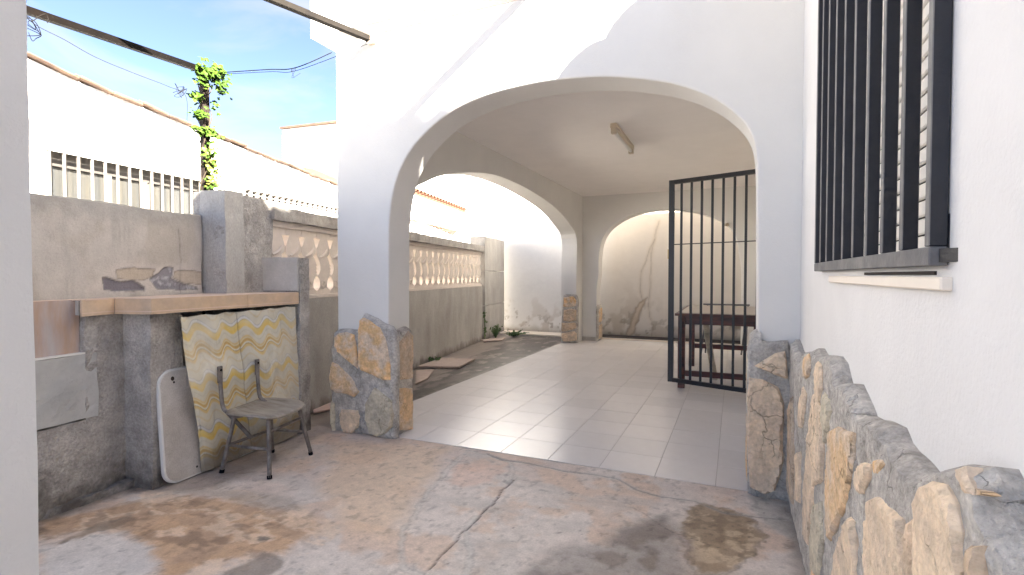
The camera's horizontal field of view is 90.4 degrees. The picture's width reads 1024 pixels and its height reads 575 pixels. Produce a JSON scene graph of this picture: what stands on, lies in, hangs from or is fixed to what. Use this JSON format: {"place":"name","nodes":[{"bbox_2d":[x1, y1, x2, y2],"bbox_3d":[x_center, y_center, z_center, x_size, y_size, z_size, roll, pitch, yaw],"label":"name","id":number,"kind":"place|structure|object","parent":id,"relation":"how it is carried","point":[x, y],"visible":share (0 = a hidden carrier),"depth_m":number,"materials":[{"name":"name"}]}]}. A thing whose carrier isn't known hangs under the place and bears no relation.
{"place":"outdoors","nodes":[
{"label":"outdoors","id":0,"kind":"place"},
{"bbox_2d":[26,0,336,159],"label":"sky","id":1,"kind":"structure","parent":0,"point":[238,35],"materials":[{"name":"blue"}]},
{"bbox_2d":[279,120,336,174],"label":"tall white house","id":2,"kind":"structure","parent":0,"point":[312,145],"depth_m":23.52,"materials":[{"name":"paint"}]},
{"bbox_2d":[38,424,805,574],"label":"courtyard floor","id":3,"kind":"structure","parent":0,"point":[339,503],"depth_m":2.48,"materials":[{"name":"beige concrete"}]},
{"bbox_2d":[0,0,38,574],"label":"gateway pillar","id":4,"kind":"structure","parent":3,"relation":"on","point":[19,554],"depth_m":0.89,"materials":[{"name":"white paint"}]},
{"bbox_2d":[33,257,310,521],"bbox_3d":[-2.174,0.483,2.898,0.502,1.380,2.370,0,1,19],"label":"tiled counter","id":5,"kind":"object","parent":3,"relation":"on","point":[102,365],"visible":0.65,"depth_m":2.80,"materials":[{"name":"concrete"}]},
{"bbox_2d":[181,307,299,471],"bbox_3d":[-1.744,0.629,3.397,0.060,0.967,0.999,0,1,19],"label":"cloth curtain","id":6,"kind":"object","parent":5,"relation":"hanging from","point":[235,345],"visible":0.77,"depth_m":3.32,"materials":[{"name":"fabric"}]},
{"bbox_2d":[157,366,255,482],"bbox_3d":[-1.835,0.790,3.296,0.073,0.654,0.920,0,1,18],"label":"leaning board","id":7,"kind":"object","parent":3,"relation":"on","point":[179,443],"visible":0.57,"depth_m":2.94,"materials":[{"name":"white laminate"}]},
{"bbox_2d":[217,359,312,479],"bbox_3d":[-1.577,0.803,3.230,0.434,0.640,0.441,0,1,13],"label":"old chair","id":8,"kind":"object","parent":3,"relation":"on","point":[269,409],"visible":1,"depth_m":3.16,"materials":[{"name":"grey metal"}]},
{"bbox_2d":[310,334,560,426],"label":"passage floor","id":9,"kind":"structure","parent":0,"point":[491,355],"depth_m":7.30,"materials":[{"name":"grey concrete"}]},
{"bbox_2d":[313,402,330,413],"bbox_3d":[-1.710,1.080,4.670,0.219,0.012,0.489,-1,2,-23],"label":"paving slab","id":10,"kind":"object","parent":9,"relation":"on","point":[325,407],"depth_m":4.53,"materials":[{"name":"pink stone"}]},
{"bbox_2d":[415,369,433,383],"bbox_3d":[-1.083,1.047,6.005,0.212,0.012,0.840,0,1,-1],"label":"paving slab","id":11,"kind":"object","parent":9,"relation":"on","point":[422,375],"depth_m":6.08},
{"bbox_2d":[428,356,440,361],"bbox_3d":[-1.091,0.995,7.067,0.192,0.104,0.175,-1,2,-25],"label":"weed","id":12,"kind":"object","parent":9,"relation":"on","point":[433,359],"visible":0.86,"depth_m":7.01,"materials":[{"name":"green plant"}]},
{"bbox_2d":[418,358,474,367],"bbox_3d":[-0.871,1.021,6.879,0.530,0.022,0.720,0,1,15],"label":"paving slab","id":13,"kind":"object","parent":9,"relation":"on","point":[450,362],"depth_m":6.78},
{"bbox_2d":[482,311,487,336],"bbox_3d":[-0.499,0.660,9.455,0.093,0.617,0.063,-1,2,-32],"label":"weed","id":14,"kind":"object","parent":9,"relation":"on","point":[485,327],"visible":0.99,"depth_m":9.45,"materials":[{"name":"green plant"}]},
{"bbox_2d":[470,236,503,338],"bbox_3d":[-0.475,0.001,10.190,0.300,1.950,1.428,0,1,14],"label":"concrete post","id":15,"kind":"object","parent":9,"relation":"on","point":[492,263],"visible":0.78,"depth_m":9.90,"materials":[{"name":"grey concrete"}]},
{"bbox_2d":[481,337,505,341],"bbox_3d":[-0.307,0.964,9.398,0.634,0.012,0.288,-1,2,-33],"label":"paving slab","id":16,"kind":"object","parent":9,"relation":"on","point":[492,339],"depth_m":9.38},
{"bbox_2d":[490,324,502,337],"bbox_3d":[-0.296,0.827,9.791,0.231,0.275,0.273,0,1,8],"label":"weed","id":17,"kind":"object","parent":9,"relation":"on","point":[496,330],"visible":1,"depth_m":9.72,"materials":[{"name":"green plant"}]},
{"bbox_2d":[504,330,528,335],"bbox_3d":[0.097,0.903,10.105,0.507,0.120,0.617,0,1,-2],"label":"weed","id":18,"kind":"object","parent":9,"relation":"on","point":[513,333],"visible":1,"depth_m":10.02,"materials":[{"name":"green plant"}]},
{"bbox_2d":[416,175,477,242],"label":"corner house","id":19,"kind":"structure","parent":0,"point":[461,190],"depth_m":17.91,"materials":[{"name":"white paint"}]},
{"bbox_2d":[473,216,476,227],"bbox_3d":[-1.357,-2.391,18.574,0.025,0.370,0.450,0,1,14],"label":"window","id":20,"kind":"structure","parent":19,"relation":"in","point":[474,218],"depth_m":18.57,"materials":[{"name":"grey metal"}]},
{"bbox_2d":[399,339,746,490],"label":"porch floor","id":21,"kind":"structure","parent":0,"point":[621,405],"depth_m":4.40,"materials":[{"name":"tile"}]},
{"bbox_2d":[310,0,804,501],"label":"arched porch","id":22,"kind":"object","parent":21,"relation":"on","point":[530,101],"visible":0.98,"depth_m":3.72,"materials":[{"name":"white paint"}]},
{"bbox_2d":[263,0,375,44],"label":"grey beam","id":23,"kind":"structure","parent":22,"relation":"attached to","point":[319,18],"depth_m":3.47,"materials":[{"name":"brown metal"}]},
{"bbox_2d":[610,123,633,153],"bbox_3d":[1.138,-1.510,5.208,0.060,0.094,0.920,1,2,24],"label":"ceiling light","id":24,"kind":"object","parent":22,"relation":"attached to","point":[619,134],"visible":1,"depth_m":5.09,"materials":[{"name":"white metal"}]},
{"bbox_2d":[668,169,755,392],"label":"iron gate","id":25,"kind":"structure","parent":22,"relation":"attached to","point":[672,244],"depth_m":5.12,"materials":[{"name":"black metal"}]},
{"bbox_2d":[703,325,717,379],"bbox_3d":[2.398,0.736,6.175,0.070,0.628,0.726,0,1,12],"label":"leaning board","id":26,"kind":"object","parent":21,"relation":"on","point":[706,328],"visible":0.5,"depth_m":6.17,"materials":[{"name":"grey wood"}]},
{"bbox_2d":[675,305,754,387],"bbox_3d":[2.432,0.655,5.912,0.880,0.801,1.550,1,2,24],"label":"dark table","id":27,"kind":"object","parent":21,"relation":"on","point":[739,316],"visible":0.41,"depth_m":5.37,"materials":[{"name":"red wood"}]},
{"bbox_2d":[500,330,739,345],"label":"paving","id":28,"kind":"structure","parent":0,"point":[554,334],"depth_m":10.02,"materials":[{"name":"beige tile"}]},
{"bbox_2d":[602,334,740,343],"bbox_3d":[2.909,0.953,9.418,3.000,0.008,0.440,1,2,24],"label":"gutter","id":29,"kind":"object","parent":28,"relation":"on","point":[658,338],"visible":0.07,"depth_m":9.46,"materials":[{"name":"grey metal"}]},
{"bbox_2d":[702,303,749,354],"bbox_3d":[3.102,0.624,7.420,0.651,0.774,0.572,1,2,24],"label":"chair","id":30,"kind":"object","parent":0,"point":[707,304],"visible":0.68,"depth_m":7.36,"materials":[{"name":"grey metal"}]},
{"label":"ground","id":31,"kind":"structure","parent":0,"visible":0},
{"bbox_2d":[31,192,201,365],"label":"garden wall","id":32,"kind":"structure","parent":31,"relation":"on","point":[82,249],"depth_m":2.92,"materials":[{"name":"grey concrete"}]},
{"bbox_2d":[27,52,451,238],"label":"neighbour house","id":33,"kind":"structure","parent":31,"relation":"on","point":[91,141],"depth_m":6.46,"materials":[{"name":"white paint"}]},
{"bbox_2d":[42,142,200,213],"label":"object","id":34,"kind":"structure","parent":33,"relation":"in","point":[70,173],"depth_m":6.27,"materials":[{"name":"white metal"}]},
{"bbox_2d":[244,188,337,213],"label":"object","id":35,"kind":"structure","parent":33,"relation":"in","point":[256,194],"depth_m":9.24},
{"bbox_2d":[193,189,483,412],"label":"balustrade wall","id":36,"kind":"structure","parent":31,"relation":"on","point":[242,236],"depth_m":4.62,"materials":[{"name":"grey concrete"}]},
{"bbox_2d":[26,5,210,189],"bbox_3d":[-2.468,-0.963,2.564,0.040,1.146,2.301,0,1,14],"label":"iron post","id":37,"kind":"object","parent":36,"relation":"attached to","point":[76,27],"visible":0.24,"depth_m":3.13,"materials":[{"name":"brown metal"}]},
{"bbox_2d":[27,16,41,40],"bbox_3d":[-2.360,-1.264,2.485,0.028,0.113,0.111,0,1,19],"label":"wire","id":38,"kind":"object","parent":37,"relation":"hanging from","point":[34,29],"visible":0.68,"depth_m":2.50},
{"bbox_2d":[27,13,48,22],"bbox_3d":[-2.312,-1.317,2.472,0.004,0.070,0.112,0,1,13],"label":"wire","id":39,"kind":"object","parent":37,"relation":"hanging from","point":[39,16],"visible":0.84,"depth_m":2.49,"materials":[{"name":"metal"}]},
{"bbox_2d":[27,18,187,109],"bbox_3d":[-2.350,-1.258,3.040,0.004,0.253,0.962,0,1,14],"label":"wire","id":40,"kind":"object","parent":37,"relation":"hanging from","point":[109,63],"visible":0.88,"depth_m":2.96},
{"bbox_2d":[173,84,186,97],"bbox_3d":[-2.251,-1.331,3.450,0.028,0.090,0.083,1,2,24],"label":"wire","id":41,"kind":"object","parent":37,"relation":"attached to","point":[182,91],"visible":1,"depth_m":3.45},
{"bbox_2d":[186,56,232,189],"bbox_3d":[-2.139,-1.054,3.710,0.222,1.168,0.459,1,2,24],"label":"climbing vine","id":42,"kind":"object","parent":37,"relation":"attached to","point":[212,74],"visible":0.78,"depth_m":3.62,"materials":[{"name":"green plant"}]},
{"bbox_2d":[224,52,331,72],"bbox_3d":[-1.767,-1.666,3.717,0.848,0.256,0.129,0,1,-16],"label":"wire","id":43,"kind":"object","parent":37,"relation":"attached to","point":[280,69],"visible":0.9,"depth_m":3.71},
{"bbox_2d":[229,44,366,73],"bbox_3d":[-1.627,-1.667,3.714,1.133,0.274,0.008,0,1,-5],"label":"wire","id":44,"kind":"object","parent":37,"relation":"attached to","point":[299,69],"visible":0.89,"depth_m":3.72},
{"bbox_2d":[330,175,466,241],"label":"carport house","id":45,"kind":"structure","parent":31,"relation":"on","point":[441,213],"depth_m":15.34,"materials":[{"name":"paint"}]},
{"bbox_2d":[478,178,740,340],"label":"wall","id":46,"kind":"structure","parent":31,"relation":"on","point":[634,292],"depth_m":9.98,"materials":[{"name":"white paint"}]},
{"bbox_2d":[786,0,1023,574],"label":"white house","id":47,"kind":"structure","parent":31,"relation":"on","point":[905,433],"depth_m":0.96,"materials":[{"name":"paint"}]},
{"bbox_2d":[828,0,952,290],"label":"window","id":48,"kind":"structure","parent":47,"relation":"in","point":[923,283],"depth_m":1.21,"materials":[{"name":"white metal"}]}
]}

